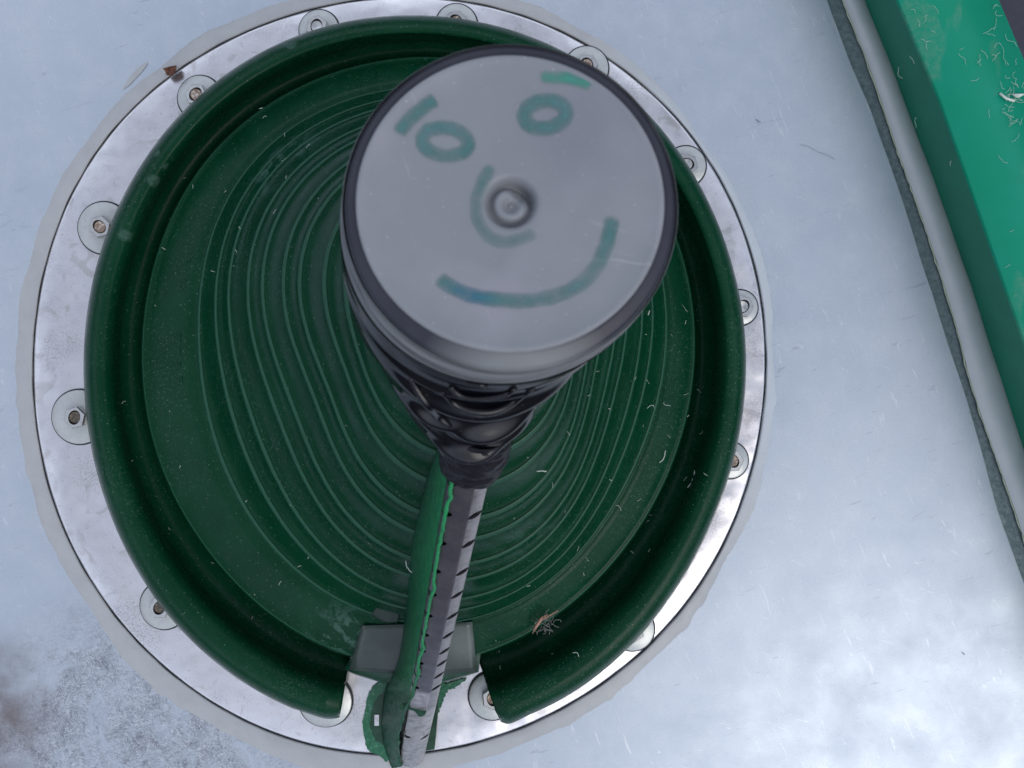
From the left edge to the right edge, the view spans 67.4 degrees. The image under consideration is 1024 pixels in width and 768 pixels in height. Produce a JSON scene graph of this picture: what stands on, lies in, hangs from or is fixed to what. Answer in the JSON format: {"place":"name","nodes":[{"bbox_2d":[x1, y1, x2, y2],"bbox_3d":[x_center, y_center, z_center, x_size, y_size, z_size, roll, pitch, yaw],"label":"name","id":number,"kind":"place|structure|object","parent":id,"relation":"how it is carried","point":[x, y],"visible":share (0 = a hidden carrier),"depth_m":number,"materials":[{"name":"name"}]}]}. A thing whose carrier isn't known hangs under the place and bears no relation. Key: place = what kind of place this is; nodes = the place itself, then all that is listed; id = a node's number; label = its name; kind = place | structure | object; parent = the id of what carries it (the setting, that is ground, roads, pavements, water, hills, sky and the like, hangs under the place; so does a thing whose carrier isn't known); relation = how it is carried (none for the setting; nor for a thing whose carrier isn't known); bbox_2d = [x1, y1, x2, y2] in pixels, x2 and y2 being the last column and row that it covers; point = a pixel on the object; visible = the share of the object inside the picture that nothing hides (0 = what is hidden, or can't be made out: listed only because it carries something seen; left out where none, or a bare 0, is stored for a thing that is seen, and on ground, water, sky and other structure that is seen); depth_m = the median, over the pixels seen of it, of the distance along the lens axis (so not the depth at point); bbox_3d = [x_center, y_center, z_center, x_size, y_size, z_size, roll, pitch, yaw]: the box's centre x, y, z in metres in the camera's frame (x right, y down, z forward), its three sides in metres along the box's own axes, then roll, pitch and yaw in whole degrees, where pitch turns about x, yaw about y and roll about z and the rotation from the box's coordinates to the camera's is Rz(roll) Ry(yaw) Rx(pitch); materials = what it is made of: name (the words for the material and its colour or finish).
{"place":"outdoors","nodes":[
{"label":"outdoors","id":0,"kind":"place"},
{"bbox_2d":[0,0,1023,767],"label":"roof plate","id":1,"kind":"object","parent":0,"point":[866,594],"visible":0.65,"depth_m":0.48,"materials":[{"name":"white metal"}]},
{"bbox_2d":[123,62,146,88],"bbox_3d":[-0.236,-0.193,0.480,0.004,0.001,0.022,43,90,0],"label":"sealant smear","id":2,"kind":"object","parent":1,"relation":"on","point":[136,73],"visible":1,"depth_m":0.48},
{"bbox_2d":[15,0,776,767],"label":"sealant ring","id":3,"kind":"object","parent":1,"relation":"on","point":[149,668],"visible":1,"depth_m":0.48,"materials":[{"name":"grey rubber"}]},
{"bbox_2d":[163,65,176,75],"bbox_3d":[-0.212,-0.194,0.474,0.010,0.003,0.008,0,90,0],"label":"rusty flake","id":4,"kind":"object","parent":3,"relation":"on","point":[170,70],"visible":1,"depth_m":0.47,"materials":[{"name":"brown metal"}]},
{"bbox_2d":[34,0,764,761],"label":"mounting flange","id":5,"kind":"object","parent":1,"relation":"on","point":[124,150],"visible":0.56,"depth_m":0.48,"materials":[{"name":"metal"}]},
{"bbox_2d":[51,389,89,444],"bbox_3d":[-0.269,0.021,0.474,0.036,0.006,0.036,14,92,0],"label":"flange bolt","id":6,"kind":"object","parent":5,"relation":"on","point":[69,419],"visible":0.77,"depth_m":0.48,"materials":[{"name":"metal"}]},
{"bbox_2d":[77,201,118,254],"bbox_3d":[-0.253,-0.097,0.474,0.034,0.006,0.034,44,92,-1],"label":"flange bolt","id":7,"kind":"object","parent":5,"relation":"on","point":[94,221],"visible":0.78,"depth_m":0.47,"materials":[{"name":"metal"}]},
{"bbox_2d":[139,587,177,629],"bbox_3d":[-0.216,0.137,0.474,0.031,0.006,0.031,31,92,2],"label":"flange bolt","id":8,"kind":"object","parent":5,"relation":"on","point":[154,614],"visible":0.56,"depth_m":0.48,"materials":[{"name":"metal"}]},
{"bbox_2d":[177,75,215,111],"bbox_3d":[-0.194,-0.178,0.474,0.029,0.006,0.029,37,91,3],"label":"flange bolt","id":9,"kind":"object","parent":5,"relation":"on","point":[192,89],"visible":0.59,"depth_m":0.48,"materials":[{"name":"metal"}]},
{"bbox_2d":[298,9,338,34],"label":"flange bolt","id":10,"kind":"object","parent":5,"relation":"on","point":[315,19],"visible":0.5,"depth_m":0.48,"materials":[{"name":"metal"}]},
{"bbox_2d":[300,683,352,726],"bbox_3d":[-0.116,0.197,0.474,0.035,0.006,0.035,41,92,-2],"label":"flange bolt","id":11,"kind":"object","parent":5,"relation":"on","point":[347,706],"visible":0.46,"depth_m":0.48,"materials":[{"name":"metal"}]},
{"bbox_2d":[83,15,745,767],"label":"green rubber cone","id":12,"kind":"object","parent":5,"relation":"on","point":[261,405],"visible":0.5,"depth_m":0.45,"materials":[{"name":"rubber"}]},
{"bbox_2d":[121,116,707,668],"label":"lint specks","id":13,"kind":"object","parent":12,"relation":"on","point":[569,434],"visible":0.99,"depth_m":0.45,"materials":[{"name":"white fabric"}]},
{"bbox_2d":[531,609,558,633],"bbox_3d":[0.020,0.140,0.450,0.018,0.008,0.016,0,90,0],"label":"plant debris","id":14,"kind":"object","parent":12,"relation":"on","point":[540,620],"visible":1,"depth_m":0.45,"materials":[{"name":"beige plant"}]},
{"bbox_2d":[397,479,486,767],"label":"perforated post","id":15,"kind":"object","parent":5,"relation":"on","point":[456,549],"visible":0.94,"depth_m":0.34,"materials":[{"name":"grey metal"}]},
{"bbox_2d":[340,206,617,488],"bbox_3d":[-0.011,-0.033,0.244,0.090,0.068,0.117,37,90,0],"label":"black film wrap","id":16,"kind":"object","parent":15,"relation":"attached to","point":[471,430],"visible":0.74,"depth_m":0.23,"materials":[{"name":"black plastic"}]},
{"bbox_2d":[340,44,677,383],"bbox_3d":[-0.002,-0.045,0.208,0.092,0.024,0.091,0,90,0],"label":"upturned bottle","id":17,"kind":"object","parent":16,"relation":"on","point":[511,213],"visible":1,"depth_m":0.20,"materials":[{"name":"grey plastic"}]},
{"bbox_2d":[437,3,477,21],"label":"flange bolt","id":18,"kind":"object","parent":5,"relation":"on","point":[458,10],"visible":0.43,"depth_m":0.47,"materials":[{"name":"metal"}]},
{"bbox_2d":[468,673,499,720],"bbox_3d":[-0.012,0.193,0.474,0.032,0.006,0.032,-5,89,-2],"label":"flange bolt","id":19,"kind":"object","parent":5,"relation":"on","point":[480,702],"visible":0.49,"depth_m":0.48,"materials":[{"name":"metal"}]},
{"bbox_2d":[569,45,609,75],"bbox_3d":[0.046,-0.196,0.474,0.029,0.006,0.029,-28,89,0],"label":"flange bolt","id":20,"kind":"object","parent":5,"relation":"on","point":[594,56],"visible":0.33,"depth_m":0.48,"materials":[{"name":"metal"}]},
{"bbox_2d":[626,620,654,651],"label":"flange bolt","id":21,"kind":"object","parent":5,"relation":"on","point":[644,639],"visible":0.2,"depth_m":0.48,"materials":[{"name":"metal"}]},
{"bbox_2d":[676,145,706,182],"bbox_3d":[0.108,-0.135,0.474,0.027,0.006,0.027,17,93,3],"label":"flange bolt","id":22,"kind":"object","parent":5,"relation":"on","point":[694,157],"visible":0.49,"depth_m":0.47,"materials":[{"name":"metal"}]},
{"bbox_2d":[728,443,748,479],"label":"flange bolt","id":23,"kind":"object","parent":5,"relation":"on","point":[740,464],"visible":0.4,"depth_m":0.48,"materials":[{"name":"metal"}]},
{"bbox_2d":[738,289,758,325],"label":"flange bolt","id":24,"kind":"object","parent":5,"relation":"on","point":[749,305],"visible":0.56,"depth_m":0.48,"materials":[{"name":"metal"}]},
{"bbox_2d":[827,0,1023,581],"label":"edge strip","id":25,"kind":"object","parent":1,"relation":"attached to","point":[858,63],"visible":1,"depth_m":0.48,"materials":[{"name":"rubber"}]},
{"bbox_2d":[999,0,1023,58],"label":"ground","id":26,"kind":"structure","parent":0,"point":[1013,10],"depth_m":0.53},
{"bbox_2d":[865,0,1023,448],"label":"green beam","id":27,"kind":"structure","parent":26,"relation":"on","point":[966,135],"depth_m":0.43,"materials":[{"name":"metal"}]},
{"bbox_2d":[842,0,1023,542],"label":"sealant bead","id":28,"kind":"object","parent":27,"relation":"attached to","point":[992,402],"visible":1,"depth_m":0.48,"materials":[{"name":"white"}]},
{"bbox_2d":[898,5,1023,265],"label":"lint tangle","id":29,"kind":"object","parent":27,"relation":"on","point":[978,78],"visible":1,"depth_m":0.43,"materials":[{"name":"white fabric"}]},
{"bbox_2d":[999,93,1023,101],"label":"white fluff","id":30,"kind":"object","parent":27,"relation":"on","point":[1010,99],"visible":1,"depth_m":0.43,"materials":[{"name":"white fabric"}]}
]}

